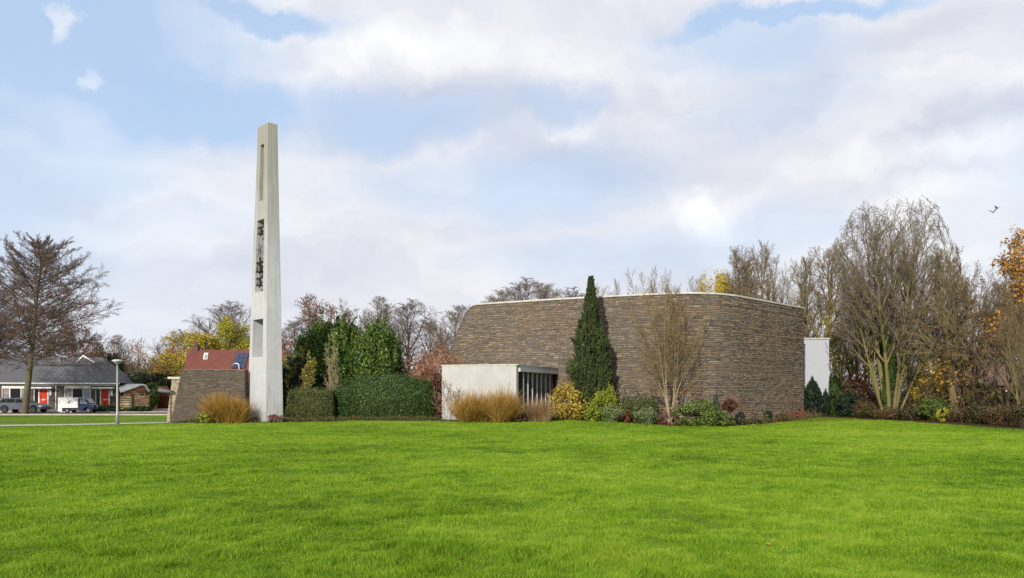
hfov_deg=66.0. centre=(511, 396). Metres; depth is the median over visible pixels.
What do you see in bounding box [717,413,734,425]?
green shrub
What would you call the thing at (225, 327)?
autumn tree
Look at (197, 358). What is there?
red roofed house
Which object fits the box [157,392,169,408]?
beech hedge
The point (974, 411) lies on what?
undergrowth shrub
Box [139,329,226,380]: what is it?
autumn tree
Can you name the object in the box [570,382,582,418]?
green shrub
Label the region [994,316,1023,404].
bare tree
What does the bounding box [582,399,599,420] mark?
lime shrub
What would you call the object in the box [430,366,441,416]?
brown shrub
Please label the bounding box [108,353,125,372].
garden conifer
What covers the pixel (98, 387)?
terraced house
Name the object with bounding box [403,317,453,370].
bare tree
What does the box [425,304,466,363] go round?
bare tree
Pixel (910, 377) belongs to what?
woodland tree
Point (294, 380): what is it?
laurel bush
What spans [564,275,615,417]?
conifer
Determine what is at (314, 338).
laurel bush
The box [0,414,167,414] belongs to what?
kerb
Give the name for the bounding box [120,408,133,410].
hedge shrub
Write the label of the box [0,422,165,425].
path
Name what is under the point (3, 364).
terraced house
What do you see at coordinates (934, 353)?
bare tree
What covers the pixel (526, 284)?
bare tree
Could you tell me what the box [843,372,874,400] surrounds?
wood shrub
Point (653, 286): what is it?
bare tree
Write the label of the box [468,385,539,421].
ornamental grass
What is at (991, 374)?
brown house
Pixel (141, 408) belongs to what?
hedge shrub
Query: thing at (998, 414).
undergrowth shrub
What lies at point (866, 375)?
bare tree
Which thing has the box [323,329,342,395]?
bare shrub
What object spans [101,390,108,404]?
door
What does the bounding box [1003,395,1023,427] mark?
undergrowth shrub
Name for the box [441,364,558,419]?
entrance annex
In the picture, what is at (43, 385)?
terraced house
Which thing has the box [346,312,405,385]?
laurel bush
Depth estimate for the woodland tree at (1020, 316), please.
41.96 m
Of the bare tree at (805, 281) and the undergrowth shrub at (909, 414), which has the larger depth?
the bare tree at (805, 281)
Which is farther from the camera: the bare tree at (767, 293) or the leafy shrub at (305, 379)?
the bare tree at (767, 293)
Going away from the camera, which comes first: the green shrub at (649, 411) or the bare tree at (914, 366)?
the green shrub at (649, 411)
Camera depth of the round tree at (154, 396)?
82.67 m
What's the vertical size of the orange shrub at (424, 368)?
5.080 m
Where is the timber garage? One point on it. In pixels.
(124, 389)
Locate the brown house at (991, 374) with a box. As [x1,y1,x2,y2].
[925,364,1018,394]
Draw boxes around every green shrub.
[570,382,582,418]
[621,389,659,423]
[632,404,659,423]
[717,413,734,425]
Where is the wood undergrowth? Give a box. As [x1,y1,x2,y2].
[829,371,1022,423]
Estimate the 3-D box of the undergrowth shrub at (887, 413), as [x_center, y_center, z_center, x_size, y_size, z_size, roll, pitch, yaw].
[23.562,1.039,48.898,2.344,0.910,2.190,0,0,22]
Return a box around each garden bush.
[123,365,151,387]
[143,371,174,392]
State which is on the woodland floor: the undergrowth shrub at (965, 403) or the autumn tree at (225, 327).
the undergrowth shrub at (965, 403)
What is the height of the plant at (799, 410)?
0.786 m
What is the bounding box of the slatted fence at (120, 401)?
[119,394,135,408]
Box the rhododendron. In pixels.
[670,399,727,426]
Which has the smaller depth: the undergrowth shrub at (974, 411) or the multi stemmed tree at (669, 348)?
the undergrowth shrub at (974, 411)
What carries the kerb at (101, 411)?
on the lawn at (39, 419)
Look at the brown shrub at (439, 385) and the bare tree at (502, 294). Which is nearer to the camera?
the brown shrub at (439, 385)
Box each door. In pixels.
[40,389,46,403]
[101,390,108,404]
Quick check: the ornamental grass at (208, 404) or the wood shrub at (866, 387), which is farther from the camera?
the wood shrub at (866, 387)
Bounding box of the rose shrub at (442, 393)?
[429,375,464,419]
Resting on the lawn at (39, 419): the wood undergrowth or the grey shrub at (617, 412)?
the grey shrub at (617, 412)
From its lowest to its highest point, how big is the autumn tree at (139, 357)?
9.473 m
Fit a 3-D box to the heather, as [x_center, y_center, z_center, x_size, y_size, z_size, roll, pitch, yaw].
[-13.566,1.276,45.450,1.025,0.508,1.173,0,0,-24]
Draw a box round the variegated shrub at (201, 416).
[195,412,213,422]
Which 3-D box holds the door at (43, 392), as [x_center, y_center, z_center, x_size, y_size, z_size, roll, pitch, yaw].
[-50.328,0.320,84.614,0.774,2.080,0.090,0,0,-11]
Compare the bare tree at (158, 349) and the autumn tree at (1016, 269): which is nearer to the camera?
the autumn tree at (1016, 269)
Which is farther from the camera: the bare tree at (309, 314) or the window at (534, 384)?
the bare tree at (309, 314)
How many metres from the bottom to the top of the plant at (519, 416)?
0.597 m
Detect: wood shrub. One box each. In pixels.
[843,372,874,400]
[909,373,948,407]
[914,397,953,420]
[935,407,949,421]
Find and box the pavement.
[0,409,167,410]
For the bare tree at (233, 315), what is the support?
on the lawn at (39, 419)
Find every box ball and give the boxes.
[735,411,745,425]
[763,410,772,422]
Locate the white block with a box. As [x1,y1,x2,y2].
[804,338,829,414]
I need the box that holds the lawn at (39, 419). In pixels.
[0,414,1023,577]
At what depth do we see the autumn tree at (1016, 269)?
46.93 m
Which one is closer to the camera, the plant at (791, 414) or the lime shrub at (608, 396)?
the lime shrub at (608, 396)
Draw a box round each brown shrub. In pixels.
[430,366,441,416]
[617,410,630,422]
[656,411,678,425]
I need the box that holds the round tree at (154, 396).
[143,381,159,407]
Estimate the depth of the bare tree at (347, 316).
96.28 m
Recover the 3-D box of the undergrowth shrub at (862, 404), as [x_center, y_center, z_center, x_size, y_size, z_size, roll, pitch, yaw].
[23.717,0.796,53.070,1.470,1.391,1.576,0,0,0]
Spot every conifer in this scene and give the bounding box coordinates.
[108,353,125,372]
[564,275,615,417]
[713,393,719,410]
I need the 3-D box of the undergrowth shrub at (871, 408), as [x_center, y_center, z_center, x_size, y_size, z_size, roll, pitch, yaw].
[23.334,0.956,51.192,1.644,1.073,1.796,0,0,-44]
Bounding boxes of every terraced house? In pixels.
[0,357,69,408]
[0,359,7,370]
[55,355,133,408]
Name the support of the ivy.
attached to the bare tree at (885, 308)
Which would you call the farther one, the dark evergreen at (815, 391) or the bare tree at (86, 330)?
the bare tree at (86, 330)
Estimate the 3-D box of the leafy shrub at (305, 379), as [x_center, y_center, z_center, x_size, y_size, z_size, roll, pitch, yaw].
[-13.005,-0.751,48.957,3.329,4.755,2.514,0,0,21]
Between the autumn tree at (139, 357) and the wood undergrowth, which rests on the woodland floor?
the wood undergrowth
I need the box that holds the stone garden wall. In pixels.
[167,369,247,421]
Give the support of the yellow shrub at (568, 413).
on the planting bed soil
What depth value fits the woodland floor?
43.73 m
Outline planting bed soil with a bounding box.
[166,416,829,426]
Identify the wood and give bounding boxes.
[72,346,1017,393]
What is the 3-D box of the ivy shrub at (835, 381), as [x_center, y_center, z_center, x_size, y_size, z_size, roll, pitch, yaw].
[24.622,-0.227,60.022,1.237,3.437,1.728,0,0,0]
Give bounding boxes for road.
[0,412,166,413]
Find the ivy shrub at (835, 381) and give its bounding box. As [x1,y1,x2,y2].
[828,372,843,414]
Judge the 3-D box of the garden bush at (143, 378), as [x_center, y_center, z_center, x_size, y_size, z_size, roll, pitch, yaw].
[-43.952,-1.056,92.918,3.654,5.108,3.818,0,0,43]
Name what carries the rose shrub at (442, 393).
on the planting bed soil
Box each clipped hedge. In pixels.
[284,386,336,420]
[334,372,441,418]
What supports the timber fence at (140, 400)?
on the lawn at (39, 419)
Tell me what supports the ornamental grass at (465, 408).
on the planting bed soil
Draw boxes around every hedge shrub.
[97,405,120,410]
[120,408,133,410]
[131,406,152,410]
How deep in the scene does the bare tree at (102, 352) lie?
100.19 m
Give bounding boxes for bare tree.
[0,230,124,413]
[0,259,41,372]
[0,341,27,356]
[21,337,64,356]
[43,318,103,357]
[86,341,107,359]
[104,335,146,371]
[137,329,186,373]
[182,301,250,348]
[211,308,249,348]
[281,317,309,384]
[282,293,345,387]
[334,299,370,331]
[357,296,412,347]
[365,298,450,384]
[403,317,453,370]
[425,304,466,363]
[460,288,513,319]
[484,277,559,302]
[518,282,566,300]
[562,286,584,297]
[596,278,628,295]
[625,266,671,293]
[677,276,709,291]
[717,244,755,296]
[731,245,773,298]
[743,238,808,337]
[760,254,826,337]
[779,239,856,356]
[784,252,843,355]
[826,195,962,416]
[829,333,864,377]
[830,261,897,390]
[895,242,990,412]
[896,331,936,397]
[910,327,976,371]
[932,319,999,363]
[933,263,1005,396]
[954,267,1023,405]
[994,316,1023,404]
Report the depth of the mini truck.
76.68 m
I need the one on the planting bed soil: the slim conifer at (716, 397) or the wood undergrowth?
the slim conifer at (716, 397)
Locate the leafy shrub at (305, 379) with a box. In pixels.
[282,346,317,396]
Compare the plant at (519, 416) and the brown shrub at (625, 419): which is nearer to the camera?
the plant at (519, 416)
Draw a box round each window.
[2,386,23,397]
[64,386,90,397]
[518,372,554,410]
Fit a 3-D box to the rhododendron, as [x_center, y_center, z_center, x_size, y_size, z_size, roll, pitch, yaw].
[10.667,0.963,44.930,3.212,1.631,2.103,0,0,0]
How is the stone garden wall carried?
on the lawn at (39, 419)
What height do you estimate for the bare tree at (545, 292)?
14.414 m
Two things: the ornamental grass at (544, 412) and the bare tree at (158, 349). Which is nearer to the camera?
the ornamental grass at (544, 412)
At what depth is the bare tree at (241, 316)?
106.96 m
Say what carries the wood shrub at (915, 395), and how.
on the woodland floor
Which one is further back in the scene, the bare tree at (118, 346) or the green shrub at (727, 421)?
the bare tree at (118, 346)
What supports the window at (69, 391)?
in the terraced house at (98, 387)
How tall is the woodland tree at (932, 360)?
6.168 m
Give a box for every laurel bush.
[282,351,319,416]
[292,308,374,396]
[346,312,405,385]
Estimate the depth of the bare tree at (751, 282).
72.39 m
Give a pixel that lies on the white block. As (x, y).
(816, 358)
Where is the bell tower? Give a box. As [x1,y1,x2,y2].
[248,122,282,421]
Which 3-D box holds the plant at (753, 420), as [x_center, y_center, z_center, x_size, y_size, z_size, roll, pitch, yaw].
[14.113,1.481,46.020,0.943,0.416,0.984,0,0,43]
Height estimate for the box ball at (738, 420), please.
0.907 m
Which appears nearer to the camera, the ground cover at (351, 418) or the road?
the ground cover at (351, 418)
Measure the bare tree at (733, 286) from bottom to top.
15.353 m
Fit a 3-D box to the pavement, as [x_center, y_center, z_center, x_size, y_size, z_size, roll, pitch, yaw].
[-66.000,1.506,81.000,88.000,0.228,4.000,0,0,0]
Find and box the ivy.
[879,338,897,411]
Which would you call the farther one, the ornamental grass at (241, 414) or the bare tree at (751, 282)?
the bare tree at (751, 282)
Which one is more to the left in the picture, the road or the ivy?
the road
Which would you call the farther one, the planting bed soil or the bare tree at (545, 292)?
the bare tree at (545, 292)
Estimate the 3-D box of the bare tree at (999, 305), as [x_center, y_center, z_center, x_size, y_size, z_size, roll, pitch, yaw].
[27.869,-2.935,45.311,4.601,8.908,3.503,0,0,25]
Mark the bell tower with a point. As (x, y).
(265, 385)
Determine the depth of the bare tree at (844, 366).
104.79 m
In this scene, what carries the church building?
on the lawn at (39, 419)
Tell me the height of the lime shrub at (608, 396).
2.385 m
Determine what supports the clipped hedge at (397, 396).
on the planting bed soil
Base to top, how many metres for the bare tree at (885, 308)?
14.864 m
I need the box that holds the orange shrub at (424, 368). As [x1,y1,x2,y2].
[406,339,468,385]
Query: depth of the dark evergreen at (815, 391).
57.16 m
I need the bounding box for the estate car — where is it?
[0,397,51,412]
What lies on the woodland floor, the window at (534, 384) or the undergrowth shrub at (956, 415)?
the undergrowth shrub at (956, 415)
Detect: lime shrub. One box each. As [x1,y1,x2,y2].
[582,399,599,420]
[584,381,623,421]
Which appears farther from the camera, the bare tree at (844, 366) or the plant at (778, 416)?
the bare tree at (844, 366)
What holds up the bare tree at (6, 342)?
on the lawn at (39, 419)
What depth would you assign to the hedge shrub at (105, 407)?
80.04 m
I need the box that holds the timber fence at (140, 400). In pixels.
[132,394,149,405]
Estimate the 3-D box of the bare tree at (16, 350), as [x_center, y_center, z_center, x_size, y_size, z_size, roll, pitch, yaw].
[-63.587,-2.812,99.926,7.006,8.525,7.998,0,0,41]
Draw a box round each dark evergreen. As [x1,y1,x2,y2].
[804,375,822,414]
[820,388,831,415]
[833,392,862,416]
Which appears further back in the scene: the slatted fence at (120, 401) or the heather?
the slatted fence at (120, 401)
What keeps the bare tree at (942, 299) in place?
on the woodland floor
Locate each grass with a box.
[191,389,242,422]
[211,395,259,422]
[443,385,499,421]
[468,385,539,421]
[521,395,556,420]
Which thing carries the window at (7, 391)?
in the terraced house at (43, 385)
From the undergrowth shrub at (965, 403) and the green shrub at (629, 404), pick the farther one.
the undergrowth shrub at (965, 403)
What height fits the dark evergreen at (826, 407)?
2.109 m
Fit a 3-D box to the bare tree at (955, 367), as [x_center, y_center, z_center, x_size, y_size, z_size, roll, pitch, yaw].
[29.277,-3.811,51.717,5.518,10.728,5.232,0,0,-34]
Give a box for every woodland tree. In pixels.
[822,293,876,387]
[870,320,936,408]
[914,334,956,397]
[919,260,1012,406]
[978,294,1023,422]
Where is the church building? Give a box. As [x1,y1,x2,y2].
[448,292,804,422]
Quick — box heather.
[267,414,285,422]
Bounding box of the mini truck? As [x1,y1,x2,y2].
[58,398,97,412]
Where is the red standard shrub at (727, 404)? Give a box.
[718,394,743,415]
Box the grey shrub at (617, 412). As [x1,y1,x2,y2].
[599,404,625,422]
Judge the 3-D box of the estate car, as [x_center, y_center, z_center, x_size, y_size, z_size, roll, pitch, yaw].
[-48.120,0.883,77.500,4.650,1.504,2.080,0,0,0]
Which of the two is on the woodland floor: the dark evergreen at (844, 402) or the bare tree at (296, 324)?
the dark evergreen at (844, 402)
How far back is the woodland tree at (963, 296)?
45.97 m
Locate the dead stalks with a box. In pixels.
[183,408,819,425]
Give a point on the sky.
(439, 155)
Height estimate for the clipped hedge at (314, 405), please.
2.147 m
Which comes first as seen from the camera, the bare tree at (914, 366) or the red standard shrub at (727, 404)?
the red standard shrub at (727, 404)
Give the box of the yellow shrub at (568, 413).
[546,379,590,419]
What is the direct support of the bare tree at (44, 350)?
on the lawn at (39, 419)
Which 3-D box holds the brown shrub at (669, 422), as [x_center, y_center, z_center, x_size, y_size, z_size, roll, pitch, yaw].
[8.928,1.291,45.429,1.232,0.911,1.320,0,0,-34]
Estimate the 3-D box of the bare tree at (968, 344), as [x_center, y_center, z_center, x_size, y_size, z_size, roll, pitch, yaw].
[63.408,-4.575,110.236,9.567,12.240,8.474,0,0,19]
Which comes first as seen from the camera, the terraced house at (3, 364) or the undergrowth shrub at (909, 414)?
the undergrowth shrub at (909, 414)
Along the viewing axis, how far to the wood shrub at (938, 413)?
44.43 m
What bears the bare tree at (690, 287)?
on the woodland floor
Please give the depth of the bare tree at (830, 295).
63.65 m
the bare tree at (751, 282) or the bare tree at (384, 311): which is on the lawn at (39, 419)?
the bare tree at (384, 311)
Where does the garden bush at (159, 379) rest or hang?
on the lawn at (39, 419)
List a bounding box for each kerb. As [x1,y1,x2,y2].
[0,411,167,411]
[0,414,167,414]
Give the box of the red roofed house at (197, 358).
[184,342,284,377]
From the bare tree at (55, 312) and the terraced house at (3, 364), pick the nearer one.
the bare tree at (55, 312)
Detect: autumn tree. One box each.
[123,335,154,374]
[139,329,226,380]
[152,345,183,375]
[167,313,249,373]
[695,269,739,293]
[920,225,1023,406]
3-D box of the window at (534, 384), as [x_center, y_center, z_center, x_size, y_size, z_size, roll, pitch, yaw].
[1.558,-0.262,47.424,0.194,2.257,6.038,0,0,25]
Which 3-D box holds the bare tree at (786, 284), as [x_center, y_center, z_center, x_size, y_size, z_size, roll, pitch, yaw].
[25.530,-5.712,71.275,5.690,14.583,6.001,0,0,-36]
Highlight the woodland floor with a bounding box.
[820,415,1023,429]
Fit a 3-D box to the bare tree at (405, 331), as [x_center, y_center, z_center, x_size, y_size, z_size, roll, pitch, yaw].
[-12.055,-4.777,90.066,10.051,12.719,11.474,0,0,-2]
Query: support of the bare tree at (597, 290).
on the lawn at (39, 419)
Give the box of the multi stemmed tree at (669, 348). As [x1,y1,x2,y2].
[625,281,710,425]
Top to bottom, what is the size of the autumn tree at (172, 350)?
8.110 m
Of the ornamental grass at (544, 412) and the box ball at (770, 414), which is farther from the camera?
the box ball at (770, 414)
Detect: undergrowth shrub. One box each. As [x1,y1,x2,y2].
[850,398,871,417]
[857,403,884,417]
[871,406,905,419]
[894,405,920,419]
[937,406,973,422]
[958,394,984,411]
[963,399,997,423]
[979,403,1013,425]
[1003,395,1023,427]
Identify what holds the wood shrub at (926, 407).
on the woodland floor
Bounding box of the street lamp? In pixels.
[112,359,122,424]
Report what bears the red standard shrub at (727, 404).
on the planting bed soil
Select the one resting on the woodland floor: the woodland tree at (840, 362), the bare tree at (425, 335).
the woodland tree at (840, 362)
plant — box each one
[517,412,525,421]
[746,418,763,424]
[775,413,789,420]
[786,411,799,419]
[795,407,804,416]
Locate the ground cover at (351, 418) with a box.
[171,412,829,425]
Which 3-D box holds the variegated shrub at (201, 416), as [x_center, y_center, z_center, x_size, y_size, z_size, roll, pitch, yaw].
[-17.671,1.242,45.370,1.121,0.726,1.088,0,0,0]
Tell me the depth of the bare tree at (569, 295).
94.71 m
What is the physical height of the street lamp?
3.790 m
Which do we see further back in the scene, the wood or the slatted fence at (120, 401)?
the wood
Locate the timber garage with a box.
[119,384,169,408]
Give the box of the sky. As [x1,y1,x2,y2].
[0,0,1023,389]

